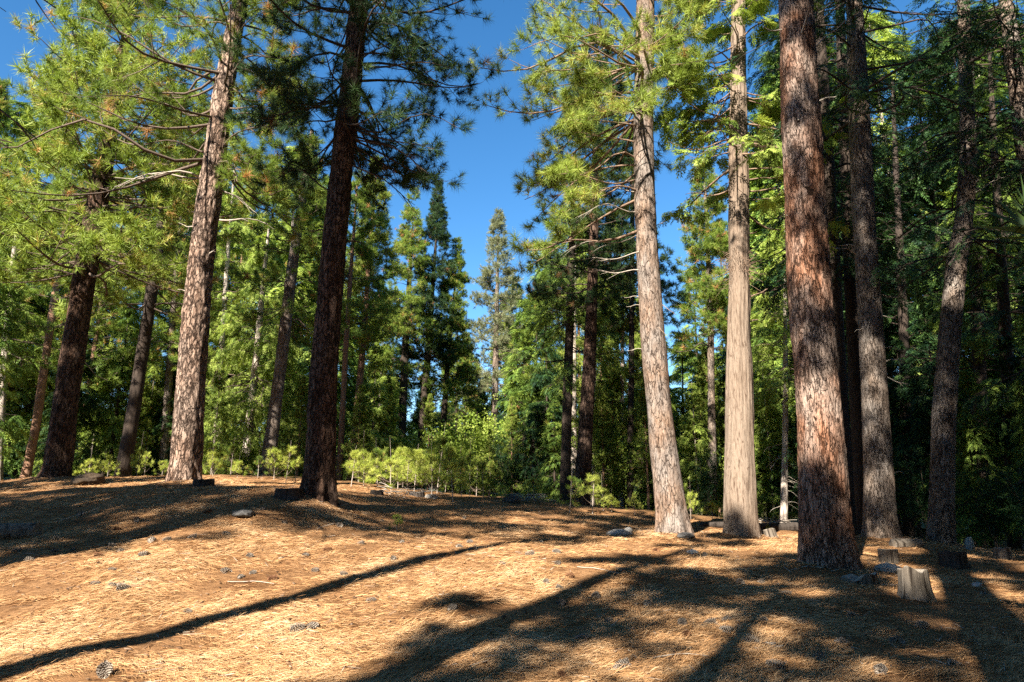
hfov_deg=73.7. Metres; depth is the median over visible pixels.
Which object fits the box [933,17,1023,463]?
fir tree
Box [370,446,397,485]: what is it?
pine seedling
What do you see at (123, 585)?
pine cone
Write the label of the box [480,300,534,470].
pine tree
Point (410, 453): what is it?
pine seedling
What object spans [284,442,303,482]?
pine seedling
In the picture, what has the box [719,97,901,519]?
fir tree
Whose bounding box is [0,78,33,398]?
pine tree
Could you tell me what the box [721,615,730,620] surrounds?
pine cone
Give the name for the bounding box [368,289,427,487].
fir tree
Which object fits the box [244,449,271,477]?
pine seedling
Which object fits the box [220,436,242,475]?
pine seedling
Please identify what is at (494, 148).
sky
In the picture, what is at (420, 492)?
dead brush
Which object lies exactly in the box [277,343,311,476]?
fir tree
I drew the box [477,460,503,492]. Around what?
pine seedling
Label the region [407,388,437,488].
pine tree
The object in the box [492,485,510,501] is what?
pine seedling
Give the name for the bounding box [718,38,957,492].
fir tree
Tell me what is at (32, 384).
pine tree
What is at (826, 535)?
pine tree
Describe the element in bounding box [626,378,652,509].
pine tree
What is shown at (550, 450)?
fir tree
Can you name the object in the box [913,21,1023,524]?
fir tree
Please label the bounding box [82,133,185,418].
pine tree
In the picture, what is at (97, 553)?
pine cone
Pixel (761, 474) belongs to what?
fir tree
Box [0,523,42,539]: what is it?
cut log
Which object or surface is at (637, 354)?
pine tree
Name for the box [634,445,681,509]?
leafy bush
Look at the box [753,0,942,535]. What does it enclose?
fir tree
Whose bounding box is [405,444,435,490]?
pine seedling
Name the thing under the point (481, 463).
pine seedling
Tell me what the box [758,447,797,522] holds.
leafy bush
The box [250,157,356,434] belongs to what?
pine tree
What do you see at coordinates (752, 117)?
fir tree
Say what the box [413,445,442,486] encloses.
pine seedling
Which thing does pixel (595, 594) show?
pine cone
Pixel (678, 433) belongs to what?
fir tree
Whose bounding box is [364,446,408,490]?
pine seedling
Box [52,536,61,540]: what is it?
pine cone
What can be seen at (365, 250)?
pine tree
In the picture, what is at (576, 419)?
pine tree
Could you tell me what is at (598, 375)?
pine tree
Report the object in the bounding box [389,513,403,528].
pine seedling
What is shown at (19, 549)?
pine cone
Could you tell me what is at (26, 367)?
fir tree
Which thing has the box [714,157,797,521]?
fir tree
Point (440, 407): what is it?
fir tree
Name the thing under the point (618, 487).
leafy bush
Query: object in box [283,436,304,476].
leafy bush
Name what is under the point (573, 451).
pine tree
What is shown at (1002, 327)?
fir tree
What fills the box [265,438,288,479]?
pine seedling
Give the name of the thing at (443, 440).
pine seedling
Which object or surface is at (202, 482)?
tree stump
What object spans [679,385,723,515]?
fir tree
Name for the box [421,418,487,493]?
leafy bush
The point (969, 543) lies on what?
rock
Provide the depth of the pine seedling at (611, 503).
25.24 m
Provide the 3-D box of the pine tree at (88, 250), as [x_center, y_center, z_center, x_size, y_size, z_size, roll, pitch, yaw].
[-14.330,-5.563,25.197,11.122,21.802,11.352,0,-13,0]
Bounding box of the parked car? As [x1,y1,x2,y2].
[3,472,15,479]
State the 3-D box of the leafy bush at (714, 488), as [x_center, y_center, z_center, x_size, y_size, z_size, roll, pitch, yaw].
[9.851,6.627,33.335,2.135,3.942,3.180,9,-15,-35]
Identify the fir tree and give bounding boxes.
[0,0,148,152]
[0,99,54,477]
[0,104,69,471]
[0,171,34,469]
[0,173,86,480]
[4,157,120,478]
[6,302,36,474]
[16,321,109,476]
[32,386,54,475]
[72,297,156,476]
[72,378,109,476]
[119,351,168,475]
[121,163,248,471]
[137,333,208,475]
[148,170,266,463]
[160,364,218,475]
[202,370,233,474]
[204,229,307,475]
[211,375,241,445]
[225,145,357,479]
[244,174,376,479]
[247,355,300,476]
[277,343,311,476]
[343,345,405,485]
[361,334,406,485]
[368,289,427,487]
[397,384,447,490]
[425,396,459,491]
[467,415,490,494]
[468,404,492,494]
[485,298,557,497]
[486,391,522,497]
[506,191,640,501]
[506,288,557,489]
[512,330,570,496]
[532,382,561,500]
[534,396,571,500]
[595,387,625,506]
[624,367,692,509]
[634,339,684,509]
[665,269,724,514]
[668,333,707,513]
[677,383,722,515]
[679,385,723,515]
[688,0,1023,538]
[714,46,897,502]
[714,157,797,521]
[716,374,763,512]
[717,265,791,521]
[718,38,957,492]
[718,206,848,522]
[719,0,966,535]
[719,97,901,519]
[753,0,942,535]
[754,366,797,522]
[755,328,797,521]
[755,375,796,520]
[778,347,797,521]
[781,34,969,416]
[788,403,797,513]
[795,115,1002,530]
[836,7,1020,528]
[843,82,971,535]
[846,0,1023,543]
[875,52,1023,516]
[885,4,1023,544]
[886,339,962,536]
[893,295,999,538]
[905,0,1023,420]
[911,46,995,358]
[912,54,1023,548]
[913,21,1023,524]
[928,0,1023,516]
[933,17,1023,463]
[955,369,1023,547]
[980,336,1023,533]
[1000,294,1023,533]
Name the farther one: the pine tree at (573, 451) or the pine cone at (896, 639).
the pine tree at (573, 451)
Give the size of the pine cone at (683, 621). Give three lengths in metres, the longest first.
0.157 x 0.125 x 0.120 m
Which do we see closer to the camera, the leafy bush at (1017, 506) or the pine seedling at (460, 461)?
the leafy bush at (1017, 506)
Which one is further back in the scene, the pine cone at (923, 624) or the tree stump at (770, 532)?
the tree stump at (770, 532)
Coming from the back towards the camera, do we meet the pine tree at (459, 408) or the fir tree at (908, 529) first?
the pine tree at (459, 408)
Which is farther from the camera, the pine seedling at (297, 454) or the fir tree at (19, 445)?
the fir tree at (19, 445)
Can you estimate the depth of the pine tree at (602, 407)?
34.68 m
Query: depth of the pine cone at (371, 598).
8.65 m
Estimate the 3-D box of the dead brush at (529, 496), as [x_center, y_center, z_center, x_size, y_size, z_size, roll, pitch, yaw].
[0.270,6.116,26.335,2.892,0.495,2.061,0,-13,0]
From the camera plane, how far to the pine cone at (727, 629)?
7.54 m
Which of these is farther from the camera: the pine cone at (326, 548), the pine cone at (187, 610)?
the pine cone at (326, 548)
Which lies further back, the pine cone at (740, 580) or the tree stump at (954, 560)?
the tree stump at (954, 560)
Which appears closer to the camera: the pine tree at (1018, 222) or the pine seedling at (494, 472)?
the pine tree at (1018, 222)
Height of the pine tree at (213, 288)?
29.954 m
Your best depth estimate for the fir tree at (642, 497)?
36.19 m
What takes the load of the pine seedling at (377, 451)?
on the forest floor
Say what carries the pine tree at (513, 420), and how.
on the forest floor
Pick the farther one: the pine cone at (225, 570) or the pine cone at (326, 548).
the pine cone at (326, 548)
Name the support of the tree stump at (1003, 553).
on the forest floor
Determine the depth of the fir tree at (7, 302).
31.22 m
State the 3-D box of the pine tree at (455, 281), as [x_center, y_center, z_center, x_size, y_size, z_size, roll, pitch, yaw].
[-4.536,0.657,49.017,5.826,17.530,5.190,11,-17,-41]
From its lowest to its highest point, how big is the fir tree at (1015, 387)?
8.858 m
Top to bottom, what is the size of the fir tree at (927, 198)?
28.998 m
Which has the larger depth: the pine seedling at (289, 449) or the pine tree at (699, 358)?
the pine tree at (699, 358)
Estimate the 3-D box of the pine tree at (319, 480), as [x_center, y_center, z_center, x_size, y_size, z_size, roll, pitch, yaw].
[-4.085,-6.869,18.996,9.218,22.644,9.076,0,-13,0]
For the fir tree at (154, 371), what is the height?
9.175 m
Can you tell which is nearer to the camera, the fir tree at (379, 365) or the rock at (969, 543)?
the rock at (969, 543)
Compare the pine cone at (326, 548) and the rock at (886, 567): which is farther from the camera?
the rock at (886, 567)
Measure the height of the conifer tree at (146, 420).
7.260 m
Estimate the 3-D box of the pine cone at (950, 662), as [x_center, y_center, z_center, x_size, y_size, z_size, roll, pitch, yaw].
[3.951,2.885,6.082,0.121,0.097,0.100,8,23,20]
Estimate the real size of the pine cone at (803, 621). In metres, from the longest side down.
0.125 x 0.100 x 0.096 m
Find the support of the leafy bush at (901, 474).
on the forest floor
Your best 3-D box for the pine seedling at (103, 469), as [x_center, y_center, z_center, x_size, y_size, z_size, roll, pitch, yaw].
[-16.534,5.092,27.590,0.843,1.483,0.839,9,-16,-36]
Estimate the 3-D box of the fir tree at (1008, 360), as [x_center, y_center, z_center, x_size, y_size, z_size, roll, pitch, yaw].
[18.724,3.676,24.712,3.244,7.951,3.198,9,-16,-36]
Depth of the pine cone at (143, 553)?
10.77 m
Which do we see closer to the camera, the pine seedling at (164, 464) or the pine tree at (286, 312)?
the pine seedling at (164, 464)
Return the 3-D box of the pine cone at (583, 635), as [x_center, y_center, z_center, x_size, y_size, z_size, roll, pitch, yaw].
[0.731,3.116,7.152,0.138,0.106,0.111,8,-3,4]
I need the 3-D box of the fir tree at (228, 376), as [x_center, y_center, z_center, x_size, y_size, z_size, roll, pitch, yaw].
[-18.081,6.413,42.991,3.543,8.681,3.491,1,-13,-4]
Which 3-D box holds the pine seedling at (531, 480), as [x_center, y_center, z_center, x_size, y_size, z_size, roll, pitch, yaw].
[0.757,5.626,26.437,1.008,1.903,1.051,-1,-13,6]
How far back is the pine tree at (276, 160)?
55.44 m
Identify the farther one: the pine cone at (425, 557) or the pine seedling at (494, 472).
the pine seedling at (494, 472)
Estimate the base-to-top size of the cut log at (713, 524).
0.231 m
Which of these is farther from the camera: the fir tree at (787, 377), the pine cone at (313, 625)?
the fir tree at (787, 377)
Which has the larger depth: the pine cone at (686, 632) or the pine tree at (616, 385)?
the pine tree at (616, 385)
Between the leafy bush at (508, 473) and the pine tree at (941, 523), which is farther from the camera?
the leafy bush at (508, 473)
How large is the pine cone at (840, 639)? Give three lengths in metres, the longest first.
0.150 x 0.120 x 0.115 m
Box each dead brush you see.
[369,482,444,498]
[483,493,556,502]
[758,518,788,522]
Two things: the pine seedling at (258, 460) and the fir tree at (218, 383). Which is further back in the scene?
the fir tree at (218, 383)
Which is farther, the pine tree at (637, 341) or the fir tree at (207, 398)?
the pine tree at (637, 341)
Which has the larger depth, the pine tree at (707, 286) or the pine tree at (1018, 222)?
the pine tree at (707, 286)
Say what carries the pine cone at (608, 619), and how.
on the forest floor
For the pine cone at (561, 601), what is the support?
on the forest floor
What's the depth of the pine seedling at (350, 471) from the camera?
28.31 m
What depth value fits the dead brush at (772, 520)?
24.05 m
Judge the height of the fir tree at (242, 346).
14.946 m
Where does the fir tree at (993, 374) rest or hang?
on the forest floor
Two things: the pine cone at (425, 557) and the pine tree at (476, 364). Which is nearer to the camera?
the pine cone at (425, 557)
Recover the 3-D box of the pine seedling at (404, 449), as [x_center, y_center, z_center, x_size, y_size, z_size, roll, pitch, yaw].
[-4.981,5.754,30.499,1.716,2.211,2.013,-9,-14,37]
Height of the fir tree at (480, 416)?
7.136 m
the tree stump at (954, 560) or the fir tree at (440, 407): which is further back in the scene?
the fir tree at (440, 407)
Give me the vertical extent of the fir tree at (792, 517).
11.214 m
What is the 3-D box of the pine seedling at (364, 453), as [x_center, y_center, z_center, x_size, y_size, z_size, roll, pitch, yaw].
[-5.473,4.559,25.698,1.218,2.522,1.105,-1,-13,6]
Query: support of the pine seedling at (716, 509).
on the forest floor
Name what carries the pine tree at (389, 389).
on the forest floor
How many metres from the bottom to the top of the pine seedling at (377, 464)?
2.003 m
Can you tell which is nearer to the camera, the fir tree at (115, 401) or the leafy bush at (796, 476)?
the leafy bush at (796, 476)
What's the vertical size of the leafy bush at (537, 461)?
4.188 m
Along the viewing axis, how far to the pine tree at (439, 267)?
48.12 m
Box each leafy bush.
[76,405,140,476]
[116,428,160,475]
[135,422,170,475]
[204,418,251,474]
[223,433,262,474]
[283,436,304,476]
[344,438,395,482]
[390,422,448,488]
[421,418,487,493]
[435,393,507,494]
[470,425,531,495]
[525,439,558,501]
[571,415,641,505]
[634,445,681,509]
[678,425,723,506]
[683,440,723,515]
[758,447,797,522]
[774,435,797,497]
[892,417,958,513]
[893,440,964,536]
[955,449,1023,548]
[978,447,1023,544]
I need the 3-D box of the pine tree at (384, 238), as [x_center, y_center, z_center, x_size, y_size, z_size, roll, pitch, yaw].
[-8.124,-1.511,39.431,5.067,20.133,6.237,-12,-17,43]
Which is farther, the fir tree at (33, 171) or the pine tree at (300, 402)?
the fir tree at (33, 171)
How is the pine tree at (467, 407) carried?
on the forest floor
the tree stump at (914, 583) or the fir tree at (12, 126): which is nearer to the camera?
the tree stump at (914, 583)
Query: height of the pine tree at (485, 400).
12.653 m
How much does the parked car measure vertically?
1.450 m
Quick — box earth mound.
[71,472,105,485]
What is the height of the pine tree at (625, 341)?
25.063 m
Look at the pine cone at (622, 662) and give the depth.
6.07 m
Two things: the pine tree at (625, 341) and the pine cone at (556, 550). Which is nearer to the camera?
the pine cone at (556, 550)
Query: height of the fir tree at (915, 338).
26.376 m
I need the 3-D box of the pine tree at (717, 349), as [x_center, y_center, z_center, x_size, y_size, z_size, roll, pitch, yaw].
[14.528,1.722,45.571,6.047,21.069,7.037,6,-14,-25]
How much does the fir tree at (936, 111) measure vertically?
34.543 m
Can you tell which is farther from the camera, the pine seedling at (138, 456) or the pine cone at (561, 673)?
the pine seedling at (138, 456)
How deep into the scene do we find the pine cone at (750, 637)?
7.09 m
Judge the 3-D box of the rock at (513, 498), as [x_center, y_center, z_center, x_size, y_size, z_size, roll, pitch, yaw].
[-0.050,5.963,25.576,0.738,0.469,0.523,-6,-14,24]
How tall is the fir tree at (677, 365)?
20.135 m
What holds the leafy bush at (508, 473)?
on the forest floor
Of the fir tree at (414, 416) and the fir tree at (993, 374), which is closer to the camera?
the fir tree at (993, 374)
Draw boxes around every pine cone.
[11,547,21,552]
[23,556,33,561]
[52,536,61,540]
[76,510,85,516]
[93,552,103,556]
[95,660,113,678]
[116,582,130,590]
[138,551,150,555]
[147,536,156,542]
[183,608,191,613]
[220,567,232,573]
[237,574,244,578]
[267,575,277,579]
[290,622,305,631]
[305,621,318,629]
[311,567,318,571]
[323,547,331,550]
[365,597,376,602]
[421,555,430,560]
[447,603,457,610]
[552,548,560,553]
[557,598,565,605]
[557,670,566,679]
[564,572,574,577]
[575,633,588,640]
[591,591,600,598]
[604,617,612,621]
[612,657,631,669]
[643,600,651,605]
[677,618,686,625]
[682,630,690,636]
[694,573,702,578]
[704,617,716,623]
[719,625,734,633]
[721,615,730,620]
[736,578,744,583]
[745,633,759,642]
[766,658,786,670]
[797,618,806,623]
[812,651,825,659]
[834,636,849,643]
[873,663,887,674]
[889,636,905,645]
[914,620,929,628]
[947,658,962,666]
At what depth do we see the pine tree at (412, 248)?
47.20 m
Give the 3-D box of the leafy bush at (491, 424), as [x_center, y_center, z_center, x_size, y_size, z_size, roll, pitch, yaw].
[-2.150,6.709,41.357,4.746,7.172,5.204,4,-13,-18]
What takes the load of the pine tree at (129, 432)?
on the forest floor
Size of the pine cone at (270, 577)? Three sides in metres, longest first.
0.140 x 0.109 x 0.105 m
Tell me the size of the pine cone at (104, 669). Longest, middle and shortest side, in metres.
0.182 x 0.146 x 0.140 m
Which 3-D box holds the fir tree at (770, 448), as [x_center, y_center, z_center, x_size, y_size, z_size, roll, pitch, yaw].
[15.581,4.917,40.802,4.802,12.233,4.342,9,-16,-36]
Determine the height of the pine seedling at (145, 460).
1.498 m
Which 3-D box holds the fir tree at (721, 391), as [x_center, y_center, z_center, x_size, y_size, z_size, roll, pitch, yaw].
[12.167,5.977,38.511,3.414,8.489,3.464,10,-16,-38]
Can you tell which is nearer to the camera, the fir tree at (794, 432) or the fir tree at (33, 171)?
the fir tree at (794, 432)
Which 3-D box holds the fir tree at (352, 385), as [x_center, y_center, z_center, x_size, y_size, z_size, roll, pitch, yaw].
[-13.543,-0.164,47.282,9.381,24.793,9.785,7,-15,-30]
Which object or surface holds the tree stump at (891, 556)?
on the forest floor
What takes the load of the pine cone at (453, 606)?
on the forest floor
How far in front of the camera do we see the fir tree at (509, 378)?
44.28 m
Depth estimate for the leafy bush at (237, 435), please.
33.37 m
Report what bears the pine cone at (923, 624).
on the forest floor
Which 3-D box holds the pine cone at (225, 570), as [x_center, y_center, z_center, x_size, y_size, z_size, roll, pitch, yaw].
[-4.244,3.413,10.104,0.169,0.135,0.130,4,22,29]
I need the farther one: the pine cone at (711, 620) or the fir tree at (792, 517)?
the fir tree at (792, 517)
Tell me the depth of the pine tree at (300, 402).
33.88 m
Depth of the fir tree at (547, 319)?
33.30 m
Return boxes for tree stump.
[192,479,214,486]
[273,488,303,499]
[370,490,383,495]
[409,491,424,497]
[763,528,777,537]
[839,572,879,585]
[877,549,899,563]
[897,565,937,601]
[937,550,970,569]
[992,547,1012,559]
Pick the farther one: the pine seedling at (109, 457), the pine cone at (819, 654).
the pine seedling at (109, 457)
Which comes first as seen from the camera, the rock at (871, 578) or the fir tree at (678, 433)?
the rock at (871, 578)
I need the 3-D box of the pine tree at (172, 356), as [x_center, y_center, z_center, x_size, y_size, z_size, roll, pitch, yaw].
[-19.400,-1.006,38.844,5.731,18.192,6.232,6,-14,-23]
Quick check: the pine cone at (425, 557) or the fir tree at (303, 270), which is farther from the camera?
the fir tree at (303, 270)
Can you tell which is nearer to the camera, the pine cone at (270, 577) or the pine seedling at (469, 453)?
the pine cone at (270, 577)
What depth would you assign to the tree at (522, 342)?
43.91 m
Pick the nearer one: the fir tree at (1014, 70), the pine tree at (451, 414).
the fir tree at (1014, 70)
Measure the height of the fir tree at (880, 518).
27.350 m
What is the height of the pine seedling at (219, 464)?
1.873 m
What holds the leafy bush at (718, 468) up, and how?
on the forest floor
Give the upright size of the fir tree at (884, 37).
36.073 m
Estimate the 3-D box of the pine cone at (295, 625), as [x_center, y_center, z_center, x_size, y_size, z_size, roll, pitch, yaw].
[-2.307,3.092,7.351,0.165,0.133,0.136,-10,-19,-19]
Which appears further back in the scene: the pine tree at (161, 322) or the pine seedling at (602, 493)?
the pine tree at (161, 322)
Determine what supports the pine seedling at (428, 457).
on the forest floor
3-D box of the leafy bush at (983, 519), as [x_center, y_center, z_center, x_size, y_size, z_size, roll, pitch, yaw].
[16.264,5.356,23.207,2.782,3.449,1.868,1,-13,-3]
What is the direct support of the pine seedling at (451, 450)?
on the forest floor
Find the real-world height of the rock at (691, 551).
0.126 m
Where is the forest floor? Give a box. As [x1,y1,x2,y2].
[0,474,1023,681]
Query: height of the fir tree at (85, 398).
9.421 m
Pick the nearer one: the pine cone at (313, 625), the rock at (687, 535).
the pine cone at (313, 625)
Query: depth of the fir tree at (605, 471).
41.44 m
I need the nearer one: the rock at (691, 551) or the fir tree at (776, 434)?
the rock at (691, 551)
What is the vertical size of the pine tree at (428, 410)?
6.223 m
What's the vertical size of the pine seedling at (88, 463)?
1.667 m
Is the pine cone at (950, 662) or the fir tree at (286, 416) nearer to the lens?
the pine cone at (950, 662)
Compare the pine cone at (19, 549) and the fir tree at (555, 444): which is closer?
the pine cone at (19, 549)
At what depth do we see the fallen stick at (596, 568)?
11.21 m
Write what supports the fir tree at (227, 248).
on the forest floor
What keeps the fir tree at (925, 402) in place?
on the forest floor
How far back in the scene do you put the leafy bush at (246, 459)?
34.21 m
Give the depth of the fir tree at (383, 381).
44.05 m
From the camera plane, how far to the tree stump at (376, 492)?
22.06 m
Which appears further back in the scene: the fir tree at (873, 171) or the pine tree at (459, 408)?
the pine tree at (459, 408)
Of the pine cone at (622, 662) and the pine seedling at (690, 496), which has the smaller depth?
the pine cone at (622, 662)
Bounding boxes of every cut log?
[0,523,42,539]
[700,522,723,527]
[759,522,797,530]
[889,538,922,547]
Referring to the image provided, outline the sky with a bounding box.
[0,0,1023,444]
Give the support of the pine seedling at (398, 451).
on the forest floor
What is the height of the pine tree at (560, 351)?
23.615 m
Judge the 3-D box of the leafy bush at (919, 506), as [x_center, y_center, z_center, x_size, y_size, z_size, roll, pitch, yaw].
[16.115,5.920,27.404,2.268,4.188,3.378,9,-15,-33]
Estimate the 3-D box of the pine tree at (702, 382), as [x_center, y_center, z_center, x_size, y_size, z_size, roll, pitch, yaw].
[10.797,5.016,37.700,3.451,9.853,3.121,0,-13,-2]
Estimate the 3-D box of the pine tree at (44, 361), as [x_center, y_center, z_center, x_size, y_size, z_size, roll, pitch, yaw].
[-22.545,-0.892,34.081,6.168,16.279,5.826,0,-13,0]
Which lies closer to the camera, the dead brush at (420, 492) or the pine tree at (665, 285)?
the dead brush at (420, 492)
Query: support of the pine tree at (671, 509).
on the forest floor
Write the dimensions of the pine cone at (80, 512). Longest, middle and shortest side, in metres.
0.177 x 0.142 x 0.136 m
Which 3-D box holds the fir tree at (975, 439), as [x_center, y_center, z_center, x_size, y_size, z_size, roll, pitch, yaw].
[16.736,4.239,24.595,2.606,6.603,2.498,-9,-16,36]
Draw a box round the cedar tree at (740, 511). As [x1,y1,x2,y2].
[649,0,850,536]
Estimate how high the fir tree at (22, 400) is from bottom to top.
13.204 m
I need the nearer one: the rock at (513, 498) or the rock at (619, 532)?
the rock at (619, 532)
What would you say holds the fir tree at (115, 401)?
on the forest floor
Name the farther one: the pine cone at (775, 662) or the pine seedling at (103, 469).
the pine seedling at (103, 469)
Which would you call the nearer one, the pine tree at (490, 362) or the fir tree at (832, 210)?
the fir tree at (832, 210)
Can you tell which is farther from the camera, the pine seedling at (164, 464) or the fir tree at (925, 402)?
the fir tree at (925, 402)
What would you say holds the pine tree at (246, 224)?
on the forest floor
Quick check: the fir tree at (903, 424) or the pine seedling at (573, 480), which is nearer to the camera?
the pine seedling at (573, 480)
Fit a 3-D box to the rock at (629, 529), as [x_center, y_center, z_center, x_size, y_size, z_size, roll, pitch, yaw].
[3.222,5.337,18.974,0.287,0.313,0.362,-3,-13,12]
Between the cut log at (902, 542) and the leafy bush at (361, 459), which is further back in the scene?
the leafy bush at (361, 459)
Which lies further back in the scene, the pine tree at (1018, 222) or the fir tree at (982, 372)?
the fir tree at (982, 372)
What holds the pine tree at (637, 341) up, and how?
on the forest floor
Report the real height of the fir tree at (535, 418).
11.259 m
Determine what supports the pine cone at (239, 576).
on the forest floor
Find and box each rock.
[232,510,253,517]
[425,494,437,498]
[501,494,520,503]
[607,529,632,536]
[625,527,632,532]
[677,532,694,538]
[686,549,698,553]
[874,562,900,573]
[964,537,974,549]
[971,582,983,587]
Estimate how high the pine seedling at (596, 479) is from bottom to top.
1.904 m
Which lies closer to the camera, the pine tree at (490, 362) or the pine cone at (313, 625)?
the pine cone at (313, 625)
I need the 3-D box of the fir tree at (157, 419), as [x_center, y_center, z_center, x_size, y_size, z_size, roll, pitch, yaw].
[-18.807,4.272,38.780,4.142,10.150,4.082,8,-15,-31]
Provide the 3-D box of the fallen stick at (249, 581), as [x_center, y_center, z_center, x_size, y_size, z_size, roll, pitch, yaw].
[-3.654,3.385,9.587,0.703,0.031,0.071,-2,-13,8]
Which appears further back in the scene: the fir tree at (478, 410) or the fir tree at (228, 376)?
the fir tree at (478, 410)
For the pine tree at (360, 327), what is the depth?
56.23 m
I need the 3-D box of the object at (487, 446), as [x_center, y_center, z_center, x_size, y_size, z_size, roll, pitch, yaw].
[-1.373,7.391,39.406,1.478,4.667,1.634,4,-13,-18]
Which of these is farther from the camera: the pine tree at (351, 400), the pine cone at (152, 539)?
the pine tree at (351, 400)
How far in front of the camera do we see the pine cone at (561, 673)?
5.83 m
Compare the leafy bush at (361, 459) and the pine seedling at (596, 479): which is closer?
the pine seedling at (596, 479)
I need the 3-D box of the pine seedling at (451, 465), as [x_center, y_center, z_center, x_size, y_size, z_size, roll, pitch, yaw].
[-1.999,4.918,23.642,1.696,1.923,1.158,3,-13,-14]
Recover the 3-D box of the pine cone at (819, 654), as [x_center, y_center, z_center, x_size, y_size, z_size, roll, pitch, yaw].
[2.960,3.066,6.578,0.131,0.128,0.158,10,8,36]
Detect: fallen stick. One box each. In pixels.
[227,581,273,583]
[577,566,618,573]
[653,653,708,657]
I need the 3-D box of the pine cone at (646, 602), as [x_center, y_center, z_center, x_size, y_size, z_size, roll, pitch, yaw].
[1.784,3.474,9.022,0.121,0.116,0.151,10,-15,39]
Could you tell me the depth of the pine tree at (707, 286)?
37.04 m
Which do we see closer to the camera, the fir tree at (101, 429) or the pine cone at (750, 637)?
the pine cone at (750, 637)
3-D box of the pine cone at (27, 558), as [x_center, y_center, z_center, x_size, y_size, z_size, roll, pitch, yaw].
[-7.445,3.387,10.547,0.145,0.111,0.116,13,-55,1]
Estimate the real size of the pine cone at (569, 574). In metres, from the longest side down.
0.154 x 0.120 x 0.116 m
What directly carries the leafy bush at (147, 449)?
on the forest floor
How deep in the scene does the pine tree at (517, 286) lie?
52.86 m
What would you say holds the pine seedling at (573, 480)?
on the forest floor
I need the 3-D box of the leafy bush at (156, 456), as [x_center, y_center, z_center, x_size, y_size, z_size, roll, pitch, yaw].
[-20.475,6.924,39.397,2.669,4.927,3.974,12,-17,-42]
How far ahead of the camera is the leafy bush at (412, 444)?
39.30 m
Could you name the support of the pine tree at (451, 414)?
on the forest floor
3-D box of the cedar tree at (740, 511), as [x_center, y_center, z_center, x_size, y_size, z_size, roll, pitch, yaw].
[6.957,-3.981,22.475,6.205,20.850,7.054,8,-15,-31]
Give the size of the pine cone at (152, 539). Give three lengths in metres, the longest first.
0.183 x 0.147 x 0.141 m
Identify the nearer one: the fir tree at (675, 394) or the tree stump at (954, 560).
the tree stump at (954, 560)
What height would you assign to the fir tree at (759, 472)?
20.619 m
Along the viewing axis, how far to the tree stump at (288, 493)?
15.69 m
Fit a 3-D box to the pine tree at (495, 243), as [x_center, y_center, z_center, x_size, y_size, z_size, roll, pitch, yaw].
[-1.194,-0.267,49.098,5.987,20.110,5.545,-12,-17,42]
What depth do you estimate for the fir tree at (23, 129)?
9.39 m
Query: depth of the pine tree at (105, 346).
40.54 m
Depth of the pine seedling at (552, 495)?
26.30 m
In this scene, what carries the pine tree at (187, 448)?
on the forest floor
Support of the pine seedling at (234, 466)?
on the forest floor
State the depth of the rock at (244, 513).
13.73 m
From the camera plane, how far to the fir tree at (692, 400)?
35.60 m
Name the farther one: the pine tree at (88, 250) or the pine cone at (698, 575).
the pine tree at (88, 250)
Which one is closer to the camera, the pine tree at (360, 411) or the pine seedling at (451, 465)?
the pine seedling at (451, 465)
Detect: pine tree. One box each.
[0,0,269,477]
[0,0,326,481]
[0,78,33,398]
[1,176,121,478]
[6,168,149,472]
[7,120,109,478]
[53,82,257,476]
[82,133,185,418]
[108,112,247,442]
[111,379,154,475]
[115,181,217,475]
[170,146,277,437]
[211,0,498,506]
[216,153,291,431]
[224,131,348,475]
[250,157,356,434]
[276,376,307,476]
[296,170,396,480]
[306,154,413,480]
[336,258,406,443]
[337,384,372,480]
[339,274,414,464]
[364,186,446,443]
[370,376,404,473]
[385,178,461,449]
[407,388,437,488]
[408,237,482,444]
[415,393,441,489]
[427,298,483,448]
[436,384,454,476]
[447,331,479,440]
[452,206,528,455]
[461,358,486,494]
[466,0,719,533]
[468,386,489,494]
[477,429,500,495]
[480,275,535,481]
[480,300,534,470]
[497,396,527,492]
[517,252,580,466]
[522,24,673,504]
[522,244,619,455]
[531,208,601,499]
[537,250,627,504]
[577,272,648,485]
[579,216,641,487]
[582,138,685,507]
[591,379,623,502]
[592,264,649,506]
[592,353,641,506]
[624,298,679,473]
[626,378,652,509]
[663,132,762,516]
[681,346,724,485]
[684,218,756,436]
[686,341,721,467]
[762,0,864,570]
[968,173,1023,276]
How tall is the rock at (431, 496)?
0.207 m
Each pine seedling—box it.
[73,446,100,472]
[93,450,113,474]
[104,454,119,476]
[129,432,146,475]
[137,451,154,474]
[153,452,167,474]
[203,434,223,472]
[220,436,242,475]
[231,450,246,475]
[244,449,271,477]
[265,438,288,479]
[267,444,302,483]
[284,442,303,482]
[343,451,371,481]
[344,449,370,486]
[351,447,380,485]
[354,447,391,485]
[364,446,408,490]
[368,446,383,485]
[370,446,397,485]
[384,446,419,486]
[386,446,417,488]
[386,448,428,490]
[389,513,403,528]
[403,449,434,489]
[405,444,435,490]
[411,441,458,493]
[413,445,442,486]
[426,429,454,492]
[428,445,464,492]
[432,460,473,501]
[444,456,477,496]
[461,441,479,496]
[462,455,488,495]
[466,458,499,497]
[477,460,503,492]
[480,468,512,494]
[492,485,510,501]
[520,467,542,499]
[546,494,556,503]
[556,476,582,512]
[578,470,609,513]
[591,474,617,510]
[604,497,621,511]
[625,493,638,514]
[687,491,697,515]
[700,499,722,518]

